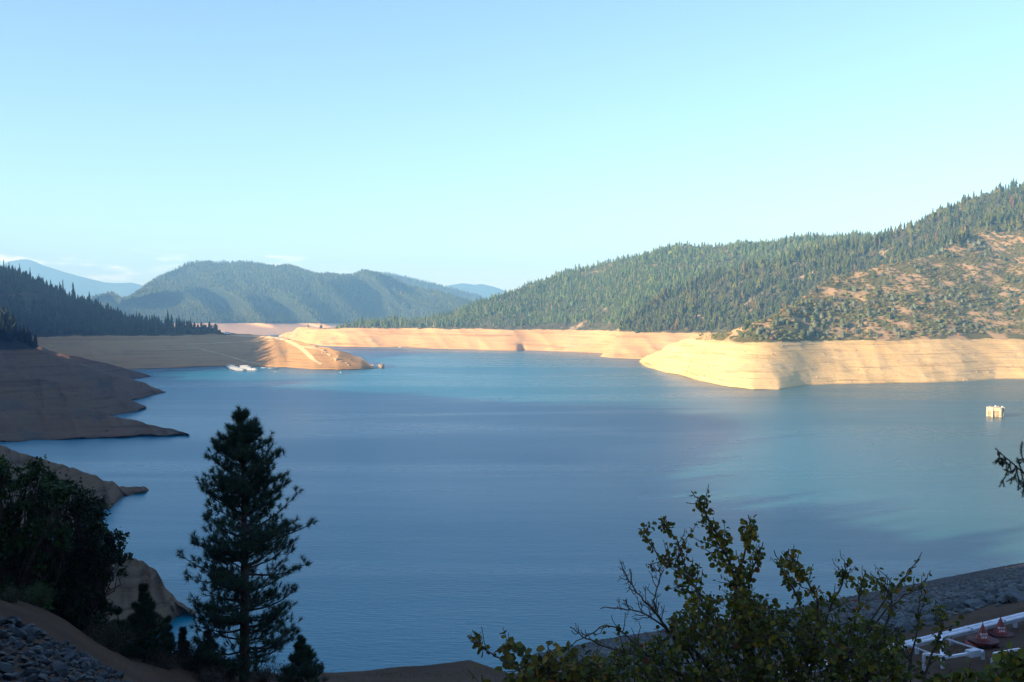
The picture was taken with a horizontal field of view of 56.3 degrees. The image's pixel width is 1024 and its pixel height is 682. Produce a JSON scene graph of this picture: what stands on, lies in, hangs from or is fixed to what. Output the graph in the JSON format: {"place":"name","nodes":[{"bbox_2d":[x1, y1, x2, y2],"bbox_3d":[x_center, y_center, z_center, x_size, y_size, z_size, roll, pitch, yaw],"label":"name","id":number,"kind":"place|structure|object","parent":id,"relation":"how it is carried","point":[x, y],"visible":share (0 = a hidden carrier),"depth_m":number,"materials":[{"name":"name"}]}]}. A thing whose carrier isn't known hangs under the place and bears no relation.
{"place":"outdoors","nodes":[
{"label":"outdoors","id":0,"kind":"place"},
{"bbox_2d":[0,259,142,298],"bbox_3d":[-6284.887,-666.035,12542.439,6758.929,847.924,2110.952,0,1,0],"label":"mountain","id":1,"kind":"structure","parent":0,"point":[83,286],"depth_m":12759.74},
{"bbox_2d":[0,370,145,414],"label":"shore","id":2,"kind":"structure","parent":0,"point":[22,394],"depth_m":707.98,"materials":[{"name":"brown soil"}]},
{"bbox_2d":[0,347,141,617],"bbox_3d":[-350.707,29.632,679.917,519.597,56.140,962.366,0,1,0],"label":"stones","id":3,"kind":"object","parent":2,"relation":"on","point":[74,399],"visible":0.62,"depth_m":713.90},
{"bbox_2d":[0,445,148,535],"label":"shore","id":4,"kind":"structure","parent":0,"point":[113,492],"depth_m":371.43,"materials":[{"name":"brown soil"}]},
{"bbox_2d":[0,321,164,399],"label":"shore","id":5,"kind":"structure","parent":0,"point":[20,356],"depth_m":858.65,"materials":[{"name":"brown soil"}]},
{"bbox_2d":[0,320,7,335],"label":"conifer tree","id":6,"kind":"object","parent":5,"relation":"on","point":[3,327],"visible":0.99,"depth_m":885.99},
{"bbox_2d":[9,324,14,337],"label":"conifer tree","id":7,"kind":"object","parent":5,"relation":"on","point":[11,335],"visible":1,"depth_m":886.44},
{"bbox_2d":[13,321,17,335],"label":"conifer tree","id":8,"kind":"object","parent":5,"relation":"on","point":[15,328],"visible":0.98,"depth_m":892.14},
{"bbox_2d":[24,327,31,344],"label":"conifer tree","id":9,"kind":"object","parent":5,"relation":"on","point":[27,337],"visible":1,"depth_m":886.21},
{"bbox_2d":[32,333,38,347],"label":"conifer tree","id":10,"kind":"object","parent":5,"relation":"on","point":[35,341],"visible":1,"depth_m":883.66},
{"bbox_2d":[0,407,188,441],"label":"shore","id":11,"kind":"structure","parent":0,"point":[53,424],"depth_m":599.95,"materials":[{"name":"brown soil"}]},
{"bbox_2d":[37,345,152,378],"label":"shore","id":12,"kind":"structure","parent":0,"point":[121,371],"depth_m":1109.06,"materials":[{"name":"brown soil"}]},
{"bbox_2d":[67,547,195,643],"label":"shore","id":13,"kind":"structure","parent":0,"point":[124,594],"depth_m":236.67,"materials":[{"name":"brown soil"}]},
{"bbox_2d":[0,279,372,369],"bbox_3d":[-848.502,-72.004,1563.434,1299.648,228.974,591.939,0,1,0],"label":"hill","id":14,"kind":"structure","parent":0,"point":[153,351],"depth_m":1435.70,"materials":[{"name":"beige soil"}]},
{"bbox_2d":[71,283,75,300],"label":"conifer tree","id":15,"kind":"object","parent":14,"relation":"on","point":[73,294],"visible":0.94,"depth_m":1548.54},
{"bbox_2d":[0,265,221,346],"bbox_3d":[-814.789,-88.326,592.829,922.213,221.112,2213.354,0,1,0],"label":"shaded forest","id":16,"kind":"object","parent":14,"relation":"on","point":[13,277],"visible":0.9,"depth_m":1507.58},
{"bbox_2d":[193,347,260,364],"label":"dirt track","id":17,"kind":"structure","parent":0,"point":[228,356],"depth_m":1470.64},
{"bbox_2d":[188,340,272,344],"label":"dirt track","id":18,"kind":"structure","parent":0,"point":[231,342],"depth_m":1521.44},
{"bbox_2d":[226,334,284,339],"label":"dirt track","id":19,"kind":"structure","parent":0,"point":[271,337],"depth_m":1540.57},
{"bbox_2d":[91,263,454,334],"bbox_3d":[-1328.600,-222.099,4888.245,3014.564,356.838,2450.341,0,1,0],"label":"hill","id":20,"kind":"structure","parent":0,"point":[261,327],"depth_m":4305.37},
{"bbox_2d":[85,259,472,322],"bbox_3d":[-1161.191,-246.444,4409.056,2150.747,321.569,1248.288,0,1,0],"label":"forest","id":21,"kind":"object","parent":20,"relation":"on","point":[183,280],"visible":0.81,"depth_m":4389.57,"materials":[{"name":"plant"}]},
{"bbox_2d":[283,339,322,364],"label":"dirt track","id":22,"kind":"structure","parent":0,"point":[307,353],"depth_m":1431.61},
{"bbox_2d":[383,274,479,301],"bbox_3d":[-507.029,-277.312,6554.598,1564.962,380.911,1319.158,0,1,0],"label":"hill","id":23,"kind":"structure","parent":0,"point":[432,285],"depth_m":6614.25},
{"bbox_2d":[382,272,487,301],"bbox_3d":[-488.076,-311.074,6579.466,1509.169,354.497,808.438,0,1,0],"label":"forest","id":24,"kind":"object","parent":23,"relation":"on","point":[446,290],"visible":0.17,"depth_m":6613.75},
{"bbox_2d":[447,283,507,299],"bbox_3d":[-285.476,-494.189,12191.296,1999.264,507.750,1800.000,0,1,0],"label":"mountain","id":25,"kind":"structure","parent":0,"point":[483,290],"depth_m":12407.28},
{"bbox_2d":[0,335,1023,673],"bbox_3d":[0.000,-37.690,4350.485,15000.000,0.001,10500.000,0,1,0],"label":"water","id":26,"kind":"structure","parent":0,"point":[448,499],"depth_m":424.42,"materials":[{"name":"liquid"}]},
{"bbox_2d":[986,405,1004,416],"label":"intake tower","id":27,"kind":"structure","parent":26,"relation":"in","point":[994,411],"depth_m":712.35,"materials":[{"name":"concrete"}]},
{"bbox_2d":[0,563,1023,681],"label":"ground","id":28,"kind":"structure","parent":0,"point":[58,628],"depth_m":48.15,"materials":[{"name":"soil"}]},
{"bbox_2d":[0,630,10,638],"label":"rubble rock","id":29,"kind":"object","parent":28,"relation":"on","point":[4,634],"visible":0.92,"depth_m":23.75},
{"bbox_2d":[0,662,14,673],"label":"rubble rock","id":30,"kind":"object","parent":28,"relation":"on","point":[5,667],"visible":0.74,"depth_m":20.15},
{"bbox_2d":[2,673,15,680],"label":"rubble rock","id":31,"kind":"object","parent":28,"relation":"on","point":[9,676],"visible":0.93,"depth_m":19.43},
{"bbox_2d":[4,619,16,624],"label":"rubble rock","id":32,"kind":"object","parent":28,"relation":"on","point":[9,621],"visible":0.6,"depth_m":25.75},
{"bbox_2d":[7,636,17,642],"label":"rubble rock","id":33,"kind":"object","parent":28,"relation":"on","point":[11,639],"visible":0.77,"depth_m":23.69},
{"bbox_2d":[0,582,27,603],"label":"bush","id":34,"kind":"object","parent":28,"relation":"on","point":[9,596],"visible":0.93,"depth_m":30.68,"materials":[{"name":"green plant"}]},
{"bbox_2d":[7,616,21,626],"bbox_3d":[-13.617,7.668,26.172,0.582,0.337,0.309,20,-17,18],"label":"rubble rock","id":35,"kind":"object","parent":28,"relation":"on","point":[18,620],"visible":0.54,"depth_m":26.09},
{"bbox_2d":[9,629,27,639],"bbox_3d":[-12.634,7.507,24.508,0.502,0.276,0.302,28,-23,-7],"label":"rubble rock","id":36,"kind":"object","parent":28,"relation":"on","point":[20,633],"visible":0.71,"depth_m":24.44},
{"bbox_2d":[13,641,26,649],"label":"rubble rock","id":37,"kind":"object","parent":28,"relation":"on","point":[19,645],"visible":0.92,"depth_m":23.18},
{"bbox_2d":[19,654,28,662],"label":"rubble rock","id":38,"kind":"object","parent":28,"relation":"on","point":[22,657],"visible":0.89,"depth_m":21.94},
{"bbox_2d":[19,627,33,636],"bbox_3d":[-12.664,7.601,24.821,0.513,0.313,0.394,-1,17,-29],"label":"rubble rock","id":39,"kind":"object","parent":28,"relation":"on","point":[29,631],"visible":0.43,"depth_m":24.83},
{"bbox_2d":[21,661,32,668],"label":"rubble rock","id":40,"kind":"object","parent":28,"relation":"on","point":[27,664],"visible":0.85,"depth_m":21.40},
{"bbox_2d":[19,668,41,677],"bbox_3d":[-10.320,7.182,20.539,0.553,0.275,0.266,-12,-14,-4],"label":"rubble rock","id":41,"kind":"object","parent":28,"relation":"on","point":[27,673],"visible":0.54,"depth_m":20.45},
{"bbox_2d":[24,650,36,657],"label":"rubble rock","id":42,"kind":"object","parent":28,"relation":"on","point":[29,653],"visible":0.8,"depth_m":22.75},
{"bbox_2d":[26,673,38,681],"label":"rubble rock","id":43,"kind":"object","parent":28,"relation":"on","point":[33,677],"visible":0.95,"depth_m":20.22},
{"bbox_2d":[17,581,58,608],"bbox_3d":[-16.692,8.962,33.498,1.350,1.001,1.467,1,2,23],"label":"bush","id":44,"kind":"object","parent":28,"relation":"on","point":[38,599],"visible":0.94,"depth_m":33.52,"materials":[{"name":"green plant"}]},
{"bbox_2d":[33,648,42,654],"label":"rubble rock","id":45,"kind":"object","parent":28,"relation":"on","point":[38,651],"visible":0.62,"depth_m":23.30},
{"bbox_2d":[0,454,77,609],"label":"oak tree","id":46,"kind":"object","parent":28,"relation":"on","point":[35,553],"visible":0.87,"depth_m":35.04,"materials":[{"name":"green plant"}]},
{"bbox_2d":[31,627,47,636],"bbox_3d":[-12.745,7.841,25.721,0.536,0.353,0.302,15,20,-42],"label":"rubble rock","id":47,"kind":"object","parent":28,"relation":"on","point":[39,632],"visible":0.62,"depth_m":25.66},
{"bbox_2d":[38,674,47,681],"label":"rubble rock","id":48,"kind":"object","parent":28,"relation":"on","point":[44,677],"visible":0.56,"depth_m":20.78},
{"bbox_2d":[40,658,51,665],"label":"rubble rock","id":49,"kind":"object","parent":28,"relation":"on","point":[47,661],"visible":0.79,"depth_m":22.36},
{"bbox_2d":[40,670,51,675],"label":"rubble rock","id":50,"kind":"object","parent":28,"relation":"on","point":[48,673],"visible":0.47,"depth_m":21.28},
{"bbox_2d":[40,649,52,657],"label":"rubble rock","id":51,"kind":"object","parent":28,"relation":"on","point":[47,653],"visible":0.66,"depth_m":23.24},
{"bbox_2d":[40,642,52,648],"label":"rubble rock","id":52,"kind":"object","parent":28,"relation":"on","point":[48,645],"visible":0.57,"depth_m":24.30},
{"bbox_2d":[48,677,60,681],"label":"rubble rock","id":53,"kind":"object","parent":28,"relation":"on","point":[55,679],"visible":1,"depth_m":20.94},
{"bbox_2d":[50,661,69,677],"bbox_3d":[-10.442,7.600,22.063,0.480,0.324,0.345,1,2,27],"label":"rubble rock","id":54,"kind":"object","parent":28,"relation":"on","point":[60,667],"visible":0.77,"depth_m":22.03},
{"bbox_2d":[0,627,122,681],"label":"rubble","id":55,"kind":"object","parent":28,"relation":"on","point":[38,660],"visible":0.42,"depth_m":23.05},
{"bbox_2d":[59,648,77,659],"bbox_3d":[-11.528,8.120,24.837,0.549,0.303,0.259,2,12,7],"label":"rubble rock","id":56,"kind":"object","parent":28,"relation":"on","point":[68,650],"visible":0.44,"depth_m":24.80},
{"bbox_2d":[63,652,73,660],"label":"rubble rock","id":57,"kind":"object","parent":28,"relation":"on","point":[70,656],"visible":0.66,"depth_m":24.30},
{"bbox_2d":[68,676,77,681],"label":"rubble rock","id":58,"kind":"object","parent":28,"relation":"on","point":[73,679],"visible":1,"depth_m":21.67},
{"bbox_2d":[20,474,133,634],"bbox_3d":[-17.869,9.597,38.520,4.581,9.035,8.140,-1,2,-25],"label":"oak tree","id":59,"kind":"object","parent":28,"relation":"on","point":[81,584],"visible":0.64,"depth_m":36.91,"materials":[{"name":"green plant"}]},
{"bbox_2d":[77,673,85,680],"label":"rubble rock","id":60,"kind":"object","parent":28,"relation":"on","point":[81,677],"visible":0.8,"depth_m":22.39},
{"bbox_2d":[78,657,91,664],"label":"rubble rock","id":61,"kind":"object","parent":28,"relation":"on","point":[83,659],"visible":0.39,"depth_m":24.77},
{"bbox_2d":[80,661,91,671],"bbox_3d":[-10.718,8.203,24.079,0.283,0.307,0.621,-24,-4,-18],"label":"rubble rock","id":62,"kind":"object","parent":28,"relation":"on","point":[86,665],"visible":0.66,"depth_m":23.97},
{"bbox_2d":[78,620,107,644],"bbox_3d":[-15.725,11.024,35.724,1.761,1.060,1.568,1,2,26],"label":"bush","id":63,"kind":"object","parent":28,"relation":"on","point":[88,628],"visible":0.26,"depth_m":35.85,"materials":[{"name":"green plant"}]},
{"bbox_2d":[91,661,99,669],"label":"rubble rock","id":64,"kind":"object","parent":28,"relation":"on","point":[95,665],"visible":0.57,"depth_m":24.77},
{"bbox_2d":[95,673,106,678],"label":"rubble rock","id":65,"kind":"object","parent":28,"relation":"on","point":[104,675],"visible":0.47,"depth_m":23.68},
{"bbox_2d":[84,617,142,656],"bbox_3d":[-14.006,10.362,33.663,2.011,1.511,1.993,-1,2,-33],"label":"bush","id":66,"kind":"object","parent":28,"relation":"on","point":[109,640],"visible":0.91,"depth_m":33.38,"materials":[{"name":"green plant"}]},
{"bbox_2d":[105,606,131,651],"bbox_3d":[-15.556,11.681,37.792,1.544,2.535,1.373,-1,2,-38],"label":"pine tree","id":67,"kind":"object","parent":28,"relation":"on","point":[118,611],"visible":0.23,"depth_m":37.71,"materials":[{"name":"green plant"}]},
{"bbox_2d":[118,582,172,663],"bbox_3d":[-14.082,11.097,36.760,2.002,3.788,2.184,0,1,0],"label":"pine tree","id":68,"kind":"object","parent":28,"relation":"on","point":[143,616],"visible":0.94,"depth_m":36.59,"materials":[{"name":"green plant"}]},
{"bbox_2d":[120,637,174,658],"bbox_3d":[-15.023,12.370,38.826,2.579,1.552,3.066,0,1,0],"label":"bush","id":69,"kind":"object","parent":28,"relation":"on","point":[149,657],"visible":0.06,"depth_m":38.60,"materials":[{"name":"green plant"}]},
{"bbox_2d":[145,650,185,670],"bbox_3d":[-13.193,12.113,36.417,1.630,0.957,1.588,0,1,0],"label":"bush","id":70,"kind":"object","parent":28,"relation":"on","point":[166,663],"visible":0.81,"depth_m":36.29,"materials":[{"name":"green plant"}]},
{"bbox_2d":[160,614,177,660],"bbox_3d":[-13.991,12.338,38.830,1.004,2.646,0.938,0,1,0],"label":"pine tree","id":71,"kind":"object","parent":28,"relation":"on","point":[172,647],"visible":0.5,"depth_m":38.74,"materials":[{"name":"green plant"}]},
{"bbox_2d":[176,626,191,653],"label":"pine tree","id":72,"kind":"object","parent":28,"relation":"on","point":[183,632],"visible":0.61,"depth_m":40.25,"materials":[{"name":"green plant"}]},
{"bbox_2d":[160,636,212,666],"bbox_3d":[-13.818,12.917,39.774,2.486,1.307,2.391,0,2,13],"label":"bush","id":73,"kind":"object","parent":28,"relation":"on","point":[181,652],"visible":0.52,"depth_m":39.76,"materials":[{"name":"green plant"}]},
{"bbox_2d":[169,642,217,673],"bbox_3d":[-13.026,13.157,39.244,2.070,1.430,1.955,-1,2,-20],"label":"bush","id":74,"kind":"object","parent":28,"relation":"on","point":[195,668],"visible":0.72,"depth_m":39.13,"materials":[{"name":"green plant"}]},
{"bbox_2d":[188,664,229,681],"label":"bush","id":75,"kind":"object","parent":28,"relation":"on","point":[210,678],"visible":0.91,"depth_m":37.43,"materials":[{"name":"green plant"}]},
{"bbox_2d":[197,630,222,670],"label":"pine tree","id":76,"kind":"object","parent":28,"relation":"on","point":[207,631],"visible":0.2,"depth_m":41.75,"materials":[{"name":"green plant"}]},
{"bbox_2d":[208,656,252,681],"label":"bush","id":77,"kind":"object","parent":28,"relation":"on","point":[228,674],"visible":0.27,"depth_m":40.64,"materials":[{"name":"green plant"}]},
{"bbox_2d":[174,404,318,681],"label":"pine tree","id":78,"kind":"object","parent":28,"relation":"on","point":[245,543],"visible":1,"depth_m":39.71,"materials":[{"name":"green plant"}]},
{"bbox_2d":[250,656,282,681],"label":"bush","id":79,"kind":"object","parent":28,"relation":"on","point":[265,674],"visible":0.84,"depth_m":42.30,"materials":[{"name":"green plant"}]},
{"bbox_2d":[271,661,304,680],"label":"bush","id":80,"kind":"object","parent":28,"relation":"on","point":[281,673],"visible":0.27,"depth_m":44.32,"materials":[{"name":"plant"}]},
{"bbox_2d":[275,634,327,681],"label":"pine tree","id":81,"kind":"object","parent":28,"relation":"on","point":[302,656],"visible":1,"depth_m":41.18,"materials":[{"name":"green plant"}]},
{"bbox_2d":[0,602,1021,681],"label":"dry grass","id":82,"kind":"structure","parent":28,"relation":"on","point":[103,657],"depth_m":48.01,"materials":[{"name":"brown plant"}]},
{"bbox_2d":[467,628,617,681],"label":"shrub","id":83,"kind":"object","parent":28,"relation":"on","point":[571,668],"visible":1,"depth_m":6.02,"materials":[{"name":"green plant"}]},
{"bbox_2d":[570,484,963,681],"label":"shrub","id":84,"kind":"object","parent":28,"relation":"on","point":[751,622],"visible":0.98,"depth_m":6.44,"materials":[{"name":"green plant"}]},
{"bbox_2d":[515,563,1023,676],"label":"riprap","id":85,"kind":"object","parent":28,"relation":"on","point":[966,588],"visible":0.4,"depth_m":121.32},
{"bbox_2d":[893,622,904,631],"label":"rubble rock","id":86,"kind":"object","parent":28,"relation":"on","point":[898,624],"visible":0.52,"depth_m":62.41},
{"bbox_2d":[778,612,1023,678],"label":"boom rail","id":87,"kind":"object","parent":28,"relation":"on","point":[1014,619],"visible":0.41,"depth_m":51.91,"materials":[{"name":"metal"}]},
{"bbox_2d":[893,614,908,619],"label":"rubble rock","id":88,"kind":"object","parent":28,"relation":"on","point":[896,617],"visible":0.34,"depth_m":74.12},
{"bbox_2d":[896,616,912,622],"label":"rubble rock","id":89,"kind":"object","parent":28,"relation":"on","point":[902,620],"visible":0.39,"depth_m":66.28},
{"bbox_2d":[903,620,916,631],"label":"rubble rock","id":90,"kind":"object","parent":28,"relation":"on","point":[908,626],"visible":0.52,"depth_m":61.49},
{"bbox_2d":[914,607,934,614],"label":"rubble rock","id":91,"kind":"object","parent":28,"relation":"on","point":[923,610],"visible":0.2,"depth_m":66.84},
{"bbox_2d":[920,614,935,621],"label":"rubble rock","id":92,"kind":"object","parent":28,"relation":"on","point":[929,617],"visible":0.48,"depth_m":64.37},
{"bbox_2d":[908,636,984,670],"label":"steel truss","id":93,"kind":"object","parent":28,"relation":"on","point":[973,652],"visible":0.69,"depth_m":46.78,"materials":[{"name":"metal"}]},
{"bbox_2d":[941,602,964,610],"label":"rubble rock","id":94,"kind":"object","parent":28,"relation":"on","point":[950,606],"visible":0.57,"depth_m":70.83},
{"bbox_2d":[915,641,1023,681],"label":"shrub","id":95,"kind":"object","parent":28,"relation":"on","point":[1013,664],"visible":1,"depth_m":6.13,"materials":[{"name":"green plant"}]},
{"bbox_2d":[963,599,987,607],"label":"rubble rock","id":96,"kind":"object","parent":28,"relation":"on","point":[973,603],"visible":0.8,"depth_m":67.96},
{"bbox_2d":[971,592,985,597],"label":"rubble rock","id":97,"kind":"object","parent":28,"relation":"on","point":[980,594],"visible":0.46,"depth_m":81.81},
{"bbox_2d":[973,596,986,602],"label":"rubble rock","id":98,"kind":"object","parent":28,"relation":"on","point":[980,598],"visible":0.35,"depth_m":69.72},
{"bbox_2d":[964,622,998,648],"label":"warning buoy","id":99,"kind":"object","parent":28,"relation":"on","point":[980,638],"visible":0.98,"depth_m":49.71,"materials":[{"name":"red paint"}]},
{"bbox_2d":[986,589,998,594],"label":"rubble rock","id":100,"kind":"object","parent":28,"relation":"on","point":[993,591],"visible":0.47,"depth_m":83.86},
{"bbox_2d":[987,616,1013,637],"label":"warning buoy","id":101,"kind":"object","parent":28,"relation":"on","point":[999,630],"visible":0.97,"depth_m":52.23,"materials":[{"name":"red paint"}]},
{"bbox_2d":[997,595,1010,603],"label":"rubble rock","id":102,"kind":"object","parent":28,"relation":"on","point":[1002,599],"visible":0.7,"depth_m":67.95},
{"bbox_2d":[991,648,1019,661],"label":"steel truss","id":103,"kind":"object","parent":28,"relation":"on","point":[1015,649],"visible":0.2,"depth_m":47.38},
{"bbox_2d":[992,442,1023,497],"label":"branch","id":104,"kind":"object","parent":28,"relation":"on","point":[1001,462],"visible":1,"depth_m":10.04,"materials":[{"name":"green plant"}]},
{"bbox_2d":[1006,585,1018,592],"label":"rubble rock","id":105,"kind":"object","parent":28,"relation":"on","point":[1013,589],"visible":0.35,"depth_m":76.61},
{"bbox_2d":[1005,592,1023,602],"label":"rubble rock","id":106,"kind":"object","parent":28,"relation":"on","point":[1013,597],"visible":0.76,"depth_m":67.64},
{"bbox_2d":[0,0,1023,291],"label":"sky","id":107,"kind":"structure","parent":0,"point":[501,144],"materials":[{"name":"blue"}]},
{"bbox_2d":[279,237,859,353],"bbox_3d":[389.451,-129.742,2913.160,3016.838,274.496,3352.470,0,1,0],"label":"hill","id":108,"kind":"structure","parent":0,"point":[586,340],"depth_m":2236.36,"materials":[{"name":"soil"}]},
{"bbox_2d":[324,272,713,331],"bbox_3d":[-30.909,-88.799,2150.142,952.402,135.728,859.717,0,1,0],"label":"brushwood","id":109,"kind":"object","parent":108,"relation":"on","point":[502,326],"visible":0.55,"depth_m":2239.94,"materials":[{"name":"green plant"}]},
{"bbox_2d":[307,229,882,328],"bbox_3d":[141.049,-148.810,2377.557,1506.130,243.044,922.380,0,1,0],"label":"pine forest","id":110,"kind":"object","parent":108,"relation":"on","point":[618,273],"visible":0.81,"depth_m":2304.92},
{"bbox_2d":[290,328,1018,383],"bbox_3d":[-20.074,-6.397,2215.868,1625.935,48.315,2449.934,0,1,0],"label":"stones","id":111,"kind":"object","parent":108,"relation":"on","point":[795,353],"visible":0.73,"depth_m":1146.81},
{"bbox_2d":[600,188,1023,358],"bbox_3d":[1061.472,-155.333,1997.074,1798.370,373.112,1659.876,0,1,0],"label":"hill","id":112,"kind":"structure","parent":0,"point":[629,344],"depth_m":1802.09,"materials":[{"name":"soil"}]},
{"bbox_2d":[700,288,705,301],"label":"conifer tree","id":113,"kind":"object","parent":112,"relation":"on","point":[703,295],"visible":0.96,"depth_m":1844.13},
{"bbox_2d":[618,179,1023,332],"bbox_3d":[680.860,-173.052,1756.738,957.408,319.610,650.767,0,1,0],"label":"conifer forest","id":114,"kind":"object","parent":112,"relation":"on","point":[1012,215],"visible":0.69,"depth_m":1845.24,"materials":[{"name":"plant"}]},
{"bbox_2d":[640,212,1023,389],"bbox_3d":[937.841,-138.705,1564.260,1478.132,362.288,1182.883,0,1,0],"label":"hill","id":115,"kind":"structure","parent":0,"point":[734,365],"depth_m":1192.81,"materials":[{"name":"soil"}]},
{"bbox_2d":[695,210,1023,340],"bbox_3d":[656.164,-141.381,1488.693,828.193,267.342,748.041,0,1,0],"label":"chaparral","id":116,"kind":"object","parent":115,"relation":"on","point":[934,281],"visible":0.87,"depth_m":1376.50,"materials":[{"name":"green plant"}]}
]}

